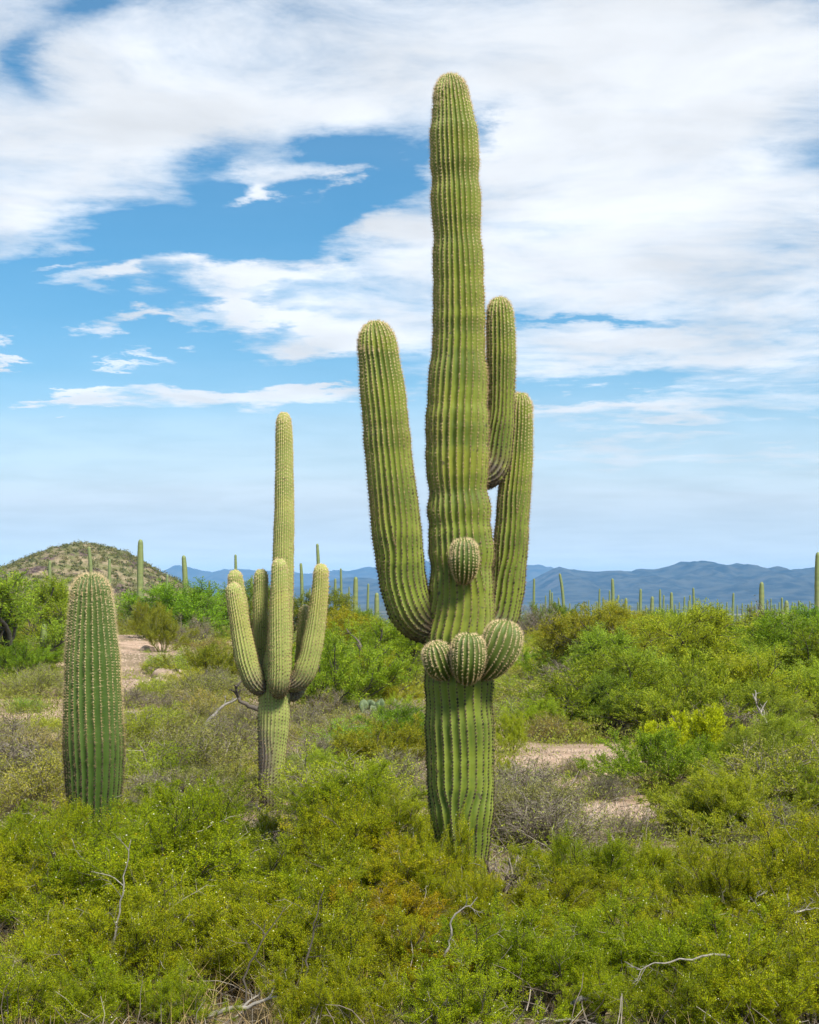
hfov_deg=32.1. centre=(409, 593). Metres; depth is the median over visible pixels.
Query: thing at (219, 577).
mountain range
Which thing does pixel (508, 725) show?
green bush
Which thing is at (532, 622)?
dry shrub
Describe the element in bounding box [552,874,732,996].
creosote bush
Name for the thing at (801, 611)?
mesquite tree
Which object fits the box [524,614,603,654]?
palo verde tree
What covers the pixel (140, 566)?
saguaro
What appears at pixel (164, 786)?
desert shrub
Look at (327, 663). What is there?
desert shrub
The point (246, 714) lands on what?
dry shrub
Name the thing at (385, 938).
creosote bush
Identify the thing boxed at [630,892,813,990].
creosote bush
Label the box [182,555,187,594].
saguaro
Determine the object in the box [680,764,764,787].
desert shrub
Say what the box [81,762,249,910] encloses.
creosote bush
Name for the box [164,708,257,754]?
dry shrub
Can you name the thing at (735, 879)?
creosote bush
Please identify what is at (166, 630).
green bush
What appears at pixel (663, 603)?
saguaro
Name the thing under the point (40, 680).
desert shrub
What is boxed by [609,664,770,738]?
green bush
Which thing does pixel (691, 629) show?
palo verde tree
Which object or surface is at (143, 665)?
desert shrub
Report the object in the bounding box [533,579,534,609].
saguaro
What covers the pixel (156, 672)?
boulder
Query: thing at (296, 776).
dry shrub
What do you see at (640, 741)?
palo verde bush
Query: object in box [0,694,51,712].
desert shrub
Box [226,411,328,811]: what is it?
saguaro
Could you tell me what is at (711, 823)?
green bush
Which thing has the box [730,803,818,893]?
creosote bush
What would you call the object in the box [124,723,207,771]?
desert shrub
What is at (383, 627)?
distant scrub
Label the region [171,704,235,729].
dry shrub
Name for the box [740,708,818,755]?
bush
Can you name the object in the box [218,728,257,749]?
desert shrub
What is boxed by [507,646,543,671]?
green bush
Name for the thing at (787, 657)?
palo verde tree
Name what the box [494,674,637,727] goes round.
desert shrub
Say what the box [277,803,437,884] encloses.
creosote bush
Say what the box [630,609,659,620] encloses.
mesquite tree
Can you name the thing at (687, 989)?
creosote bush
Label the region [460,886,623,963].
creosote bush
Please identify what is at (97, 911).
creosote bush
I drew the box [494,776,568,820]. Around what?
dry shrub
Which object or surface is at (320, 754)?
green bush
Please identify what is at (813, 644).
green bush
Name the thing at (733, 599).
saguaro
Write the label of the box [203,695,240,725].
fallen branch
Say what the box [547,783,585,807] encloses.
dry shrub
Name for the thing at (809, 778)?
green bush
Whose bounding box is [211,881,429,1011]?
creosote bush
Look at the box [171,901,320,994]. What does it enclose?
creosote bush
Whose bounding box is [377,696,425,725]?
dry shrub
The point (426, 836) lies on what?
creosote bush
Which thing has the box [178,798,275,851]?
creosote bush
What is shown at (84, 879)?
creosote bush
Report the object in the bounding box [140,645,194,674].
desert shrub
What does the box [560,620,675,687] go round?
palo verde tree
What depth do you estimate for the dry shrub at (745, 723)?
20.79 m
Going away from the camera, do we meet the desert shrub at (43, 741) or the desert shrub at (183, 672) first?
the desert shrub at (43, 741)
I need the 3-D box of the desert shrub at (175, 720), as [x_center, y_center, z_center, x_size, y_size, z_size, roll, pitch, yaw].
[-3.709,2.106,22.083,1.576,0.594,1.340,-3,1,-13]
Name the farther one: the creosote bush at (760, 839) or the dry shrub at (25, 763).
the dry shrub at (25, 763)
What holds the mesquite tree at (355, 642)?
on the ground at (126, 662)
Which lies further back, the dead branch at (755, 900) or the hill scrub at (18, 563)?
the hill scrub at (18, 563)
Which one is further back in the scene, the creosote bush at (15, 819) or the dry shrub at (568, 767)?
the dry shrub at (568, 767)
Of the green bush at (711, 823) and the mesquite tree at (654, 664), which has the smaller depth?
the green bush at (711, 823)
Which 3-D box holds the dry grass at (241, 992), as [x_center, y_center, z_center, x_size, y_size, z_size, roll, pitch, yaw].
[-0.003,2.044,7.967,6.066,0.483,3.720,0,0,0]
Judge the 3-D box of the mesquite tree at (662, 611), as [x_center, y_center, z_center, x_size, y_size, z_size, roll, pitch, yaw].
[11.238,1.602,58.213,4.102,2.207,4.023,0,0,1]
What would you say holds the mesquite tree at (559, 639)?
on the ground at (126, 662)
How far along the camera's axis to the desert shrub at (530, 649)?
43.69 m
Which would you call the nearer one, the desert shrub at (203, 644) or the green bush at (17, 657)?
the green bush at (17, 657)
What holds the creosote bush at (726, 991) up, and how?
on the ground at (126, 662)
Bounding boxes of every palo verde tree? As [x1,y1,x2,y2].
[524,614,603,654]
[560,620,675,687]
[573,666,661,740]
[579,616,664,639]
[588,598,655,626]
[616,607,718,670]
[624,596,777,672]
[663,649,807,725]
[708,634,818,700]
[709,725,809,764]
[771,653,818,726]
[776,646,812,688]
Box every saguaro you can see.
[40,625,46,665]
[48,561,51,586]
[60,570,126,826]
[87,547,92,572]
[108,559,110,585]
[137,539,143,600]
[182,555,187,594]
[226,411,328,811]
[234,554,236,569]
[300,563,303,606]
[316,544,319,563]
[333,578,336,610]
[340,568,342,596]
[353,577,357,616]
[355,70,534,894]
[366,584,368,615]
[374,593,378,618]
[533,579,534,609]
[559,573,564,607]
[611,578,618,604]
[639,589,641,612]
[650,596,653,613]
[659,589,660,613]
[662,595,664,614]
[670,592,676,611]
[689,588,694,610]
[732,593,734,620]
[759,582,763,608]
[784,600,788,614]
[814,552,818,609]
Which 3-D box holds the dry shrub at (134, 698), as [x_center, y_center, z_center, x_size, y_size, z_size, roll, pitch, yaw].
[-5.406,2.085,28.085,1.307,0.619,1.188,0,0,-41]
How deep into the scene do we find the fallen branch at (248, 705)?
19.98 m
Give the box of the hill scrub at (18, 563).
[0,539,201,614]
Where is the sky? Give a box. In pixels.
[0,0,818,573]
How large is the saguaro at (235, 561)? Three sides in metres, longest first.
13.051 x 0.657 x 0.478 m
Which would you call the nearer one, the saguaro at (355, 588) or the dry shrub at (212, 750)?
the dry shrub at (212, 750)
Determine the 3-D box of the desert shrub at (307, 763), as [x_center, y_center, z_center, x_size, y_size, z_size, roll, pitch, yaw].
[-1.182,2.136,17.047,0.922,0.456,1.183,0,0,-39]
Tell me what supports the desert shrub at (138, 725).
on the ground at (126, 662)
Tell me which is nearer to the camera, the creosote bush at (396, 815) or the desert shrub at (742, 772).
the creosote bush at (396, 815)
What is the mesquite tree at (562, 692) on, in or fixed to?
on the ground at (126, 662)
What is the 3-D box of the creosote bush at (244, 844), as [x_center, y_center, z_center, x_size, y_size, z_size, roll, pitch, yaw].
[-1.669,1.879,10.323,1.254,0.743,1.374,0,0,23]
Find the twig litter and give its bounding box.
[0,779,818,1023]
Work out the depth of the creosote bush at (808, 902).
8.75 m
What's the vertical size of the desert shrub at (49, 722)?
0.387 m
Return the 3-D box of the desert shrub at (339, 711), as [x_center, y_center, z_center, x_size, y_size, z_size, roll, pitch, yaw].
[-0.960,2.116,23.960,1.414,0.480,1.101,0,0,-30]
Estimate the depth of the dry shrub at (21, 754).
16.30 m
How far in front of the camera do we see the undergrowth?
19.07 m
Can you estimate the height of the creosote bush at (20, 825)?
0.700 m
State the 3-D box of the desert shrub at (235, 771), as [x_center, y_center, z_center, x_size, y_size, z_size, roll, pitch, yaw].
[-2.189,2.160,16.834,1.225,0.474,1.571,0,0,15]
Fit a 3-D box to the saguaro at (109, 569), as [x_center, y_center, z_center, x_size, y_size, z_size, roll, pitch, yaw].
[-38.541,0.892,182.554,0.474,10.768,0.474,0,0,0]
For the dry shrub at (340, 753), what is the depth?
18.12 m
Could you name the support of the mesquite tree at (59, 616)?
on the ground at (126, 662)
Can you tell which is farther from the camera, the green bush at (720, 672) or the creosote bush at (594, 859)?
the green bush at (720, 672)
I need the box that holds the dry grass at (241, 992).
[0,872,816,1023]
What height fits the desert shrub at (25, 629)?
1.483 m
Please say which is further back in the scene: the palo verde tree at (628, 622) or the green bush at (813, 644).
the palo verde tree at (628, 622)
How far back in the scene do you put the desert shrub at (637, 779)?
15.91 m
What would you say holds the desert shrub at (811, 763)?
on the ground at (126, 662)
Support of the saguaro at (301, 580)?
on the ground at (126, 662)
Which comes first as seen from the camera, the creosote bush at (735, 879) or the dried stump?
the creosote bush at (735, 879)
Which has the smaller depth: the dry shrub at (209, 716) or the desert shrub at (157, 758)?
the desert shrub at (157, 758)
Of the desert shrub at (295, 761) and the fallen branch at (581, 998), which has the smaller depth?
the fallen branch at (581, 998)
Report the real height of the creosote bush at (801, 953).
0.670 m
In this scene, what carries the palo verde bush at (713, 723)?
on the ground at (126, 662)
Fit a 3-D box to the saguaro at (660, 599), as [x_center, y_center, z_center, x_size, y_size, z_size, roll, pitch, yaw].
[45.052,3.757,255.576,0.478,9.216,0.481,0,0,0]
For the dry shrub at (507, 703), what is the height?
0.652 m
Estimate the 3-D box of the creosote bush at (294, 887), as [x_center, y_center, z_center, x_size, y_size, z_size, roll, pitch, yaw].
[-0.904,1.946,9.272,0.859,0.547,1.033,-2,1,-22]
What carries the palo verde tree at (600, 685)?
on the ground at (126, 662)
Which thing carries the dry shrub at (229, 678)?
on the ground at (126, 662)
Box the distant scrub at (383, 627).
[28,615,799,632]
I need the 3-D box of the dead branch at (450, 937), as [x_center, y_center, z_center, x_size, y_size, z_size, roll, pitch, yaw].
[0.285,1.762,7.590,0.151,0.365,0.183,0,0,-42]
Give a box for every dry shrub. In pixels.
[0,706,62,753]
[0,723,64,796]
[1,741,65,793]
[23,662,62,683]
[120,766,186,813]
[122,685,160,709]
[123,763,234,812]
[124,705,160,727]
[138,688,198,713]
[164,611,221,645]
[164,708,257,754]
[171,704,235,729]
[173,664,256,699]
[178,734,238,764]
[207,670,248,695]
[218,696,294,730]
[253,729,352,769]
[284,760,330,796]
[289,703,345,736]
[291,686,385,722]
[323,743,379,767]
[340,703,394,730]
[351,745,426,789]
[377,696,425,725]
[400,777,427,805]
[490,786,622,851]
[491,786,585,844]
[492,693,522,716]
[493,754,595,808]
[493,777,590,839]
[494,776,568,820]
[517,600,560,635]
[518,654,579,684]
[539,752,599,777]
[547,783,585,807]
[559,698,620,735]
[573,771,642,801]
[599,809,668,844]
[637,697,781,741]
[697,795,818,847]
[739,599,813,625]
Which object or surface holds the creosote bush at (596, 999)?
on the ground at (126, 662)
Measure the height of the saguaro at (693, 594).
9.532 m
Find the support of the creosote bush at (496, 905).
on the ground at (126, 662)
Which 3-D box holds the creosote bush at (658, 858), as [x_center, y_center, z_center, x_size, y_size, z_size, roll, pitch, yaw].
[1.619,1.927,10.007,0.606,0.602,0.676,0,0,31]
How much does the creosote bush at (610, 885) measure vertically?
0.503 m
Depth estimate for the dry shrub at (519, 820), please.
12.68 m
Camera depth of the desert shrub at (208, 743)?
17.61 m
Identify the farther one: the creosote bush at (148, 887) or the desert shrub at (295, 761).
the desert shrub at (295, 761)
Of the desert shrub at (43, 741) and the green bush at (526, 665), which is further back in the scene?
the green bush at (526, 665)
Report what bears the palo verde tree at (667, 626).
on the ground at (126, 662)
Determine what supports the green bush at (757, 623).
on the ground at (126, 662)
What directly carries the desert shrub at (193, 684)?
on the ground at (126, 662)
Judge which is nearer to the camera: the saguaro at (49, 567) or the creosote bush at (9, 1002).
the creosote bush at (9, 1002)
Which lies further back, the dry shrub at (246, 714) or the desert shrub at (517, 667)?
the desert shrub at (517, 667)
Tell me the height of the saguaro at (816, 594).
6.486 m
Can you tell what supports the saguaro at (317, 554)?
on the ground at (126, 662)
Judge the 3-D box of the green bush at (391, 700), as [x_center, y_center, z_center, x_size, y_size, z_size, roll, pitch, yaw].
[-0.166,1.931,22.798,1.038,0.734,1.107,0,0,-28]
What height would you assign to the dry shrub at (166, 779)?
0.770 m
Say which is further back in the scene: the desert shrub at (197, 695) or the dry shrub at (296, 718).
the desert shrub at (197, 695)
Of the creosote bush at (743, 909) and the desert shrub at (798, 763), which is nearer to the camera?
the creosote bush at (743, 909)
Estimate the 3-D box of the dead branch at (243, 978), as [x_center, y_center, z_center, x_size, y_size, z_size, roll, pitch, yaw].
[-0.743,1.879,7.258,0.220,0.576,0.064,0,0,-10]
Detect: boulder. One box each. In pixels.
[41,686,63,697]
[139,645,156,651]
[151,668,182,679]
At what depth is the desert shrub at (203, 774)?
14.95 m
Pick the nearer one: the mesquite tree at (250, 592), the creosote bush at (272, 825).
the creosote bush at (272, 825)
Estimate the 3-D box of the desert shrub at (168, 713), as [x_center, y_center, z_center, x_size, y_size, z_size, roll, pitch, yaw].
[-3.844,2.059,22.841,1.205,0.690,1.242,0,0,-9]
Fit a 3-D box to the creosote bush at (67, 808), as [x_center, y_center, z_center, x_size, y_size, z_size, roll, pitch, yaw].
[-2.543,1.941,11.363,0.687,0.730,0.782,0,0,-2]
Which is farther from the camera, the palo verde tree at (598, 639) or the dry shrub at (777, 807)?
the palo verde tree at (598, 639)
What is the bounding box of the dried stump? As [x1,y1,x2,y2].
[483,854,545,906]
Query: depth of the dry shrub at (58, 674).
32.97 m
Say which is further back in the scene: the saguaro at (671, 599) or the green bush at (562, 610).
the saguaro at (671, 599)
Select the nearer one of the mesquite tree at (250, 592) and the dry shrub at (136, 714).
the dry shrub at (136, 714)
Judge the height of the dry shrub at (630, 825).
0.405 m
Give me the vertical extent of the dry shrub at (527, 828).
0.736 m
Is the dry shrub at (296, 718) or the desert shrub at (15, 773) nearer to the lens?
the desert shrub at (15, 773)
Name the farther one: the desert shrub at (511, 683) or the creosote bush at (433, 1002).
the desert shrub at (511, 683)
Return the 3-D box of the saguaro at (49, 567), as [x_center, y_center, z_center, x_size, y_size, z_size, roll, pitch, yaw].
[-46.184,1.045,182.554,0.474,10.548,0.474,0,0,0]
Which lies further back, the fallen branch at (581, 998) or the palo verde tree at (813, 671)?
the palo verde tree at (813, 671)
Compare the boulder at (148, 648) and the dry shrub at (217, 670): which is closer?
the dry shrub at (217, 670)
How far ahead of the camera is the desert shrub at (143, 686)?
29.95 m
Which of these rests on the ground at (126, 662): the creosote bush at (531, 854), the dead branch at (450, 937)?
the creosote bush at (531, 854)
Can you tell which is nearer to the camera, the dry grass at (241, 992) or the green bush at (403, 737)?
the dry grass at (241, 992)
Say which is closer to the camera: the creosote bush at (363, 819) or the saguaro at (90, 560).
the creosote bush at (363, 819)
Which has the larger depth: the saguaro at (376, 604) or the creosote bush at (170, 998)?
the saguaro at (376, 604)
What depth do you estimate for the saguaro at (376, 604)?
127.62 m
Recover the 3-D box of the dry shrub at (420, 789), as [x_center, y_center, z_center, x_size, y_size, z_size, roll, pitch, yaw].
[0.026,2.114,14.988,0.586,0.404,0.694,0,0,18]
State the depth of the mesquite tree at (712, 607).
43.94 m
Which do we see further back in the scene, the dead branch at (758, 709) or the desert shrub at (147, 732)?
the desert shrub at (147, 732)
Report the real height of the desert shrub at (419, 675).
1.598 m
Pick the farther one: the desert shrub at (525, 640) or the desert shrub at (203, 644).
the desert shrub at (525, 640)
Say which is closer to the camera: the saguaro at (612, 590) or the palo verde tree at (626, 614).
the palo verde tree at (626, 614)
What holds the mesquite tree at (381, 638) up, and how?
on the ground at (126, 662)
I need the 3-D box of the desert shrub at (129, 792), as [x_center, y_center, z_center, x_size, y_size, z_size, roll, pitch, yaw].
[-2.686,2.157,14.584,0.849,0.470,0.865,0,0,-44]
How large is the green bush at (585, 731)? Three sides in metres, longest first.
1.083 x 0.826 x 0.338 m
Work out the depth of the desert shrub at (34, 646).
37.10 m
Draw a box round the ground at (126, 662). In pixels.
[0,604,818,1023]
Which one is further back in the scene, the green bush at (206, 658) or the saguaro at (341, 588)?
the saguaro at (341, 588)
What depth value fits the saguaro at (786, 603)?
116.03 m
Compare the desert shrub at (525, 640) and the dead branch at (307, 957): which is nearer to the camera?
the dead branch at (307, 957)
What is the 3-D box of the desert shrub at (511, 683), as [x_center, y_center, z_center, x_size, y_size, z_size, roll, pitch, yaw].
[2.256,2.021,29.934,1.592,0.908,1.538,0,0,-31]
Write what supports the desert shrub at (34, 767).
on the ground at (126, 662)
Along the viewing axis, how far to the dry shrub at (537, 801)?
13.13 m
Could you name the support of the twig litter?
on the ground at (126, 662)
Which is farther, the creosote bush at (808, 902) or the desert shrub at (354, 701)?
the desert shrub at (354, 701)
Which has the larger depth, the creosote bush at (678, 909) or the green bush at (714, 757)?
the green bush at (714, 757)
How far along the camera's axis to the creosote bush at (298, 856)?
10.47 m
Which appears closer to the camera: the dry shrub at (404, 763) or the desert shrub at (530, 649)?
the dry shrub at (404, 763)
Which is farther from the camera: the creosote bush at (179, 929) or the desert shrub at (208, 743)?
the desert shrub at (208, 743)
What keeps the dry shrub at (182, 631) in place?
on the ground at (126, 662)
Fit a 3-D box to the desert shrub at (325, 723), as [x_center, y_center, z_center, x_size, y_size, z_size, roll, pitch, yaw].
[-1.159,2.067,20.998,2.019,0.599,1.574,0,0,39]
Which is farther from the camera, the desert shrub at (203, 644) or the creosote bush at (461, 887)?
the desert shrub at (203, 644)
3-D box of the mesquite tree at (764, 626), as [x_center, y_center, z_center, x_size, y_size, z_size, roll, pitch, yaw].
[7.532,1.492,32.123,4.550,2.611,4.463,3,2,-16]
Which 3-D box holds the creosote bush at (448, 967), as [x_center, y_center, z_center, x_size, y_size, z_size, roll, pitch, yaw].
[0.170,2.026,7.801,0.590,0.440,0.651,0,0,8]
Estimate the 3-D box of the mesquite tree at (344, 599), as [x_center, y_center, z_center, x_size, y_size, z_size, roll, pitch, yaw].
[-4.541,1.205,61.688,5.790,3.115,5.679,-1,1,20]
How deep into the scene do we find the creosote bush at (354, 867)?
9.34 m
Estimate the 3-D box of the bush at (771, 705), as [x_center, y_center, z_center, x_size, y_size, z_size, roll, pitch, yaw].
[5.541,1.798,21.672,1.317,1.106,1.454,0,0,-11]
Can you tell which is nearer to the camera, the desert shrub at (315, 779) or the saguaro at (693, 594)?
the desert shrub at (315, 779)
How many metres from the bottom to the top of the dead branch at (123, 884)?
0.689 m
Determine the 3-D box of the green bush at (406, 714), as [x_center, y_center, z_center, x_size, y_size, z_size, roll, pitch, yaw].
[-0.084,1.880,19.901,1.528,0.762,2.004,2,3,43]
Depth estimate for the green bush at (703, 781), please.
12.73 m
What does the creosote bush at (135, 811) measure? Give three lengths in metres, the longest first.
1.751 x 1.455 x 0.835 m
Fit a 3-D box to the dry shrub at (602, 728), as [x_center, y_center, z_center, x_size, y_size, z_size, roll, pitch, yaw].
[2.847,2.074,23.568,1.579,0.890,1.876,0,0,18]
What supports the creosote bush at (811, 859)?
on the ground at (126, 662)
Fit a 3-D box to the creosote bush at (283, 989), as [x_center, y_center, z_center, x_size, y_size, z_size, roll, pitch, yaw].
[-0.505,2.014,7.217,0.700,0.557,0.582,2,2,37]
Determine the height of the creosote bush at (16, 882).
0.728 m
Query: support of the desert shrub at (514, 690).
on the ground at (126, 662)
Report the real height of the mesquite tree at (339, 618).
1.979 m
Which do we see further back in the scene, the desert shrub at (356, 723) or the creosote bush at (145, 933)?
the desert shrub at (356, 723)
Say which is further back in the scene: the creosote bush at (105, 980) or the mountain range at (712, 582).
the mountain range at (712, 582)
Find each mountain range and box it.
[162,560,553,589]
[211,561,814,603]
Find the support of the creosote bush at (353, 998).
on the ground at (126, 662)
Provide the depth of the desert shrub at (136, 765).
16.47 m
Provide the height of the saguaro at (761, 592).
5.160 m
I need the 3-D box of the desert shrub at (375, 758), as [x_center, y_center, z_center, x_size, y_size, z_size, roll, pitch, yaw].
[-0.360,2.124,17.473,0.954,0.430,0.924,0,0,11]
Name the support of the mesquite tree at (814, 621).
on the ground at (126, 662)
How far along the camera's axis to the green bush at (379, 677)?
26.19 m
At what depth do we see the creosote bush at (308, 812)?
13.19 m
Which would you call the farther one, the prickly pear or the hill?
the hill
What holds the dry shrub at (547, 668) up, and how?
on the ground at (126, 662)
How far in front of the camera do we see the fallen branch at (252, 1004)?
7.20 m
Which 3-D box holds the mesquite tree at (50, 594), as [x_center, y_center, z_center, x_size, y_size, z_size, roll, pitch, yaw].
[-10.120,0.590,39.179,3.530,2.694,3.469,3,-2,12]
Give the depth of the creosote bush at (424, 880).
9.23 m
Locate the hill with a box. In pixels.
[0,544,224,617]
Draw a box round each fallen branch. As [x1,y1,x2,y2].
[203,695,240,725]
[207,981,294,1017]
[229,681,257,710]
[570,991,601,1006]
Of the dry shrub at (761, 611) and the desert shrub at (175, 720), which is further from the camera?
the dry shrub at (761, 611)
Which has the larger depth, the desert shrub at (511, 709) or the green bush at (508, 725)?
the desert shrub at (511, 709)
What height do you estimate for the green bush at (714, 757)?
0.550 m
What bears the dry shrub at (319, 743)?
on the ground at (126, 662)
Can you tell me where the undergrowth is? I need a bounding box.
[0,620,818,890]
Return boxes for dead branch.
[91,832,130,953]
[242,906,285,1018]
[304,888,331,976]
[443,891,484,956]
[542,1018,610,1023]
[624,953,729,988]
[748,889,768,924]
[752,691,766,722]
[777,895,817,933]
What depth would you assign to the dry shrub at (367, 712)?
22.47 m
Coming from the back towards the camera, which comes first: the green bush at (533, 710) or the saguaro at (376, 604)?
the saguaro at (376, 604)
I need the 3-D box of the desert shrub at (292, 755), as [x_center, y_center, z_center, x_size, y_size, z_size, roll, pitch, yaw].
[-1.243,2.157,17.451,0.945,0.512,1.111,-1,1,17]
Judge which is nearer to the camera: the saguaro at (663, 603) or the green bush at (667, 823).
the green bush at (667, 823)
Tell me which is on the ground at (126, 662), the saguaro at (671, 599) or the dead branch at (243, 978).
the saguaro at (671, 599)
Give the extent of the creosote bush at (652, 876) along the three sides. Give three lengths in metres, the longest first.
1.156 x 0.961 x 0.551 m
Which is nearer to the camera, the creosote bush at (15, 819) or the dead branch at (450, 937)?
the dead branch at (450, 937)
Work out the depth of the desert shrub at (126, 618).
59.37 m
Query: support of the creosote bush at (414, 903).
on the ground at (126, 662)
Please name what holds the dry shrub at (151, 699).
on the ground at (126, 662)
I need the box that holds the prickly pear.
[359,698,397,713]
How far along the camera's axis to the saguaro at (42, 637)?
36.93 m
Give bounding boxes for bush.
[0,639,63,671]
[0,795,114,905]
[0,799,77,852]
[0,812,46,888]
[0,821,90,932]
[0,824,180,941]
[0,876,144,1006]
[0,924,117,1023]
[20,959,127,1023]
[24,888,213,1000]
[45,810,298,914]
[48,843,282,963]
[49,791,126,853]
[60,938,188,1023]
[73,798,163,853]
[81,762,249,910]
[96,768,258,852]
[98,809,267,876]
[113,951,245,1023]
[116,597,164,638]
[116,820,354,929]
[117,884,275,995]
[137,601,199,652]
[152,641,241,680]
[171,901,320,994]
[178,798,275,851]
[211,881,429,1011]
[213,860,391,950]
[227,854,327,923]
[252,831,402,928]
[252,935,360,1023]
[256,809,287,841]
[256,838,345,881]
[258,777,408,877]
[266,758,427,831]
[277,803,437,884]
[286,743,346,778]
[291,627,413,712]
[291,800,346,830]
[298,891,455,1009]
[300,956,404,1023]
[306,827,508,915]
[307,875,462,960]
[312,780,431,834]
[329,710,425,766]
[338,650,424,702]
[350,703,424,747]
[355,929,577,1023]
[372,692,422,712]
[384,918,486,998]
[393,798,487,920]
[397,836,481,925]
[400,886,612,1013]
[437,858,512,928]
[444,912,511,977]
[454,851,604,923]
[455,895,515,937]
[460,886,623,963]
[488,905,660,1015]
[494,707,530,753]
[494,753,516,780]
[500,844,549,882]
[505,836,622,890]
[507,639,672,681]
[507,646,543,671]
[516,693,578,736]
[518,599,595,633]
[523,628,539,643]
[532,823,643,913]
[544,861,674,941]
[549,944,658,1023]
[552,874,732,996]
[560,720,598,739]
[562,724,740,790]
[587,857,734,922]
[595,643,818,717]
[596,952,760,1023]
[598,882,715,947]
[599,826,682,904]
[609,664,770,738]
[627,724,679,768]
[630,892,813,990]
[631,760,812,838]
[637,702,745,767]
[642,831,732,871]
[649,757,773,843]
[654,806,678,831]
[659,874,763,932]
[665,921,818,1023]
[666,786,784,837]
[669,826,790,934]
[677,892,818,1011]
[678,843,770,887]
[678,916,818,1023]
[682,746,733,780]
[684,718,797,771]
[685,796,818,915]
[713,882,818,943]
[725,870,818,944]
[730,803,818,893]
[732,676,818,737]
[739,613,812,639]
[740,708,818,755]
[742,623,818,685]
[750,754,818,816]
[752,744,818,774]
[754,824,818,902]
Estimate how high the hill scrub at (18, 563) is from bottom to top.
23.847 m
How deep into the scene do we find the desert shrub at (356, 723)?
21.05 m
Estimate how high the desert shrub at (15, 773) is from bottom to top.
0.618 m
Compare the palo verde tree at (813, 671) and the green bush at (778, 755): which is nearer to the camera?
the green bush at (778, 755)
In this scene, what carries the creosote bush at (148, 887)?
on the ground at (126, 662)
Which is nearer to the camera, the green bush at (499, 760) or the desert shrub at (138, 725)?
the green bush at (499, 760)
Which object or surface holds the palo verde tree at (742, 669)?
on the ground at (126, 662)
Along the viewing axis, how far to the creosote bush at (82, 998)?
6.96 m
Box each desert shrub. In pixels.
[0,662,63,698]
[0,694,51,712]
[0,724,62,756]
[0,742,139,819]
[0,743,65,795]
[0,758,62,797]
[1,616,39,645]
[1,634,66,669]
[23,713,62,732]
[62,734,201,789]
[114,593,213,631]
[121,780,179,814]
[123,700,185,747]
[123,769,222,801]
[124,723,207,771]
[125,723,174,746]
[126,745,215,773]
[131,717,294,774]
[133,673,178,697]
[135,700,200,727]
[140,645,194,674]
[140,661,157,669]
[150,713,208,739]
[151,663,214,694]
[152,669,253,701]
[155,695,252,728]
[160,763,269,814]
[171,686,253,717]
[176,757,258,794]
[181,636,231,653]
[182,689,252,718]
[214,754,258,787]
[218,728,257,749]
[245,648,360,695]
[245,739,423,821]
[285,755,333,776]
[287,752,317,764]
[288,714,352,746]
[289,755,336,774]
[297,712,413,756]
[323,710,398,733]
[327,706,373,726]
[330,697,424,716]
[344,750,411,776]
[351,643,424,686]
[491,779,605,844]
[492,668,550,702]
[493,686,592,735]
[494,668,548,689]
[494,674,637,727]
[494,675,644,726]
[500,658,549,678]
[514,710,603,743]
[519,636,534,653]
[520,642,538,657]
[524,634,532,652]
[622,766,680,794]
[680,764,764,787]
[683,750,806,794]
[695,730,818,809]
[711,737,818,810]
[712,749,818,818]
[766,753,817,777]
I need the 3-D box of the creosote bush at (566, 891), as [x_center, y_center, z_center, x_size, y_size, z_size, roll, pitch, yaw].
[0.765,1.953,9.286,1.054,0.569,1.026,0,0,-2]
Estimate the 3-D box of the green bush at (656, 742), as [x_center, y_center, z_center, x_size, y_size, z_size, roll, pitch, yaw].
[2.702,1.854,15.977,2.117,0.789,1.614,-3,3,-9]
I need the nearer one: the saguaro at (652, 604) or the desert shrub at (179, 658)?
the desert shrub at (179, 658)
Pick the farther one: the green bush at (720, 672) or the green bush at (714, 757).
the green bush at (720, 672)
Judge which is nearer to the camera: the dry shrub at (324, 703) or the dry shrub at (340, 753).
the dry shrub at (340, 753)
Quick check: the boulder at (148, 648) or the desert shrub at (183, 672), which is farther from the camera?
the boulder at (148, 648)
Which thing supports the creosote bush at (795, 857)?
on the ground at (126, 662)
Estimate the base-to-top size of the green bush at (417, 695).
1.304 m
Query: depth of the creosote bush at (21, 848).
9.86 m
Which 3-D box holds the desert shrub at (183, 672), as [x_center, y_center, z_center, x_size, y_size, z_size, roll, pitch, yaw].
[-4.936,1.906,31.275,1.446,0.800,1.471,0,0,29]
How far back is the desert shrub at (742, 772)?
14.66 m
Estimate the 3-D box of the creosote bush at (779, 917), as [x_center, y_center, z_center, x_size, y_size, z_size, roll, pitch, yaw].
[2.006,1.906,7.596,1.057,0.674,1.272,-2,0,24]
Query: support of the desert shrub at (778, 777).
on the ground at (126, 662)
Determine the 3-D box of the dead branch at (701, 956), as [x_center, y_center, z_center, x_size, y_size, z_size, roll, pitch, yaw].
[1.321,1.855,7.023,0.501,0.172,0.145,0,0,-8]
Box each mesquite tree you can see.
[0,566,67,680]
[0,570,115,658]
[7,581,70,628]
[113,576,251,639]
[184,575,270,631]
[227,586,358,634]
[321,613,424,692]
[322,622,422,688]
[325,603,386,648]
[343,606,389,631]
[512,644,705,737]
[526,601,672,669]
[584,649,732,729]
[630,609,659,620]
[641,606,712,636]
[666,602,760,636]
[674,605,818,689]
[735,607,787,626]
[762,604,818,633]
[771,601,818,635]
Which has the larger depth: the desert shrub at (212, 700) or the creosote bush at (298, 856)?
the desert shrub at (212, 700)
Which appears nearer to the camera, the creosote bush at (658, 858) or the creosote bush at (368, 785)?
the creosote bush at (658, 858)
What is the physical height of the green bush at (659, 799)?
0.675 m

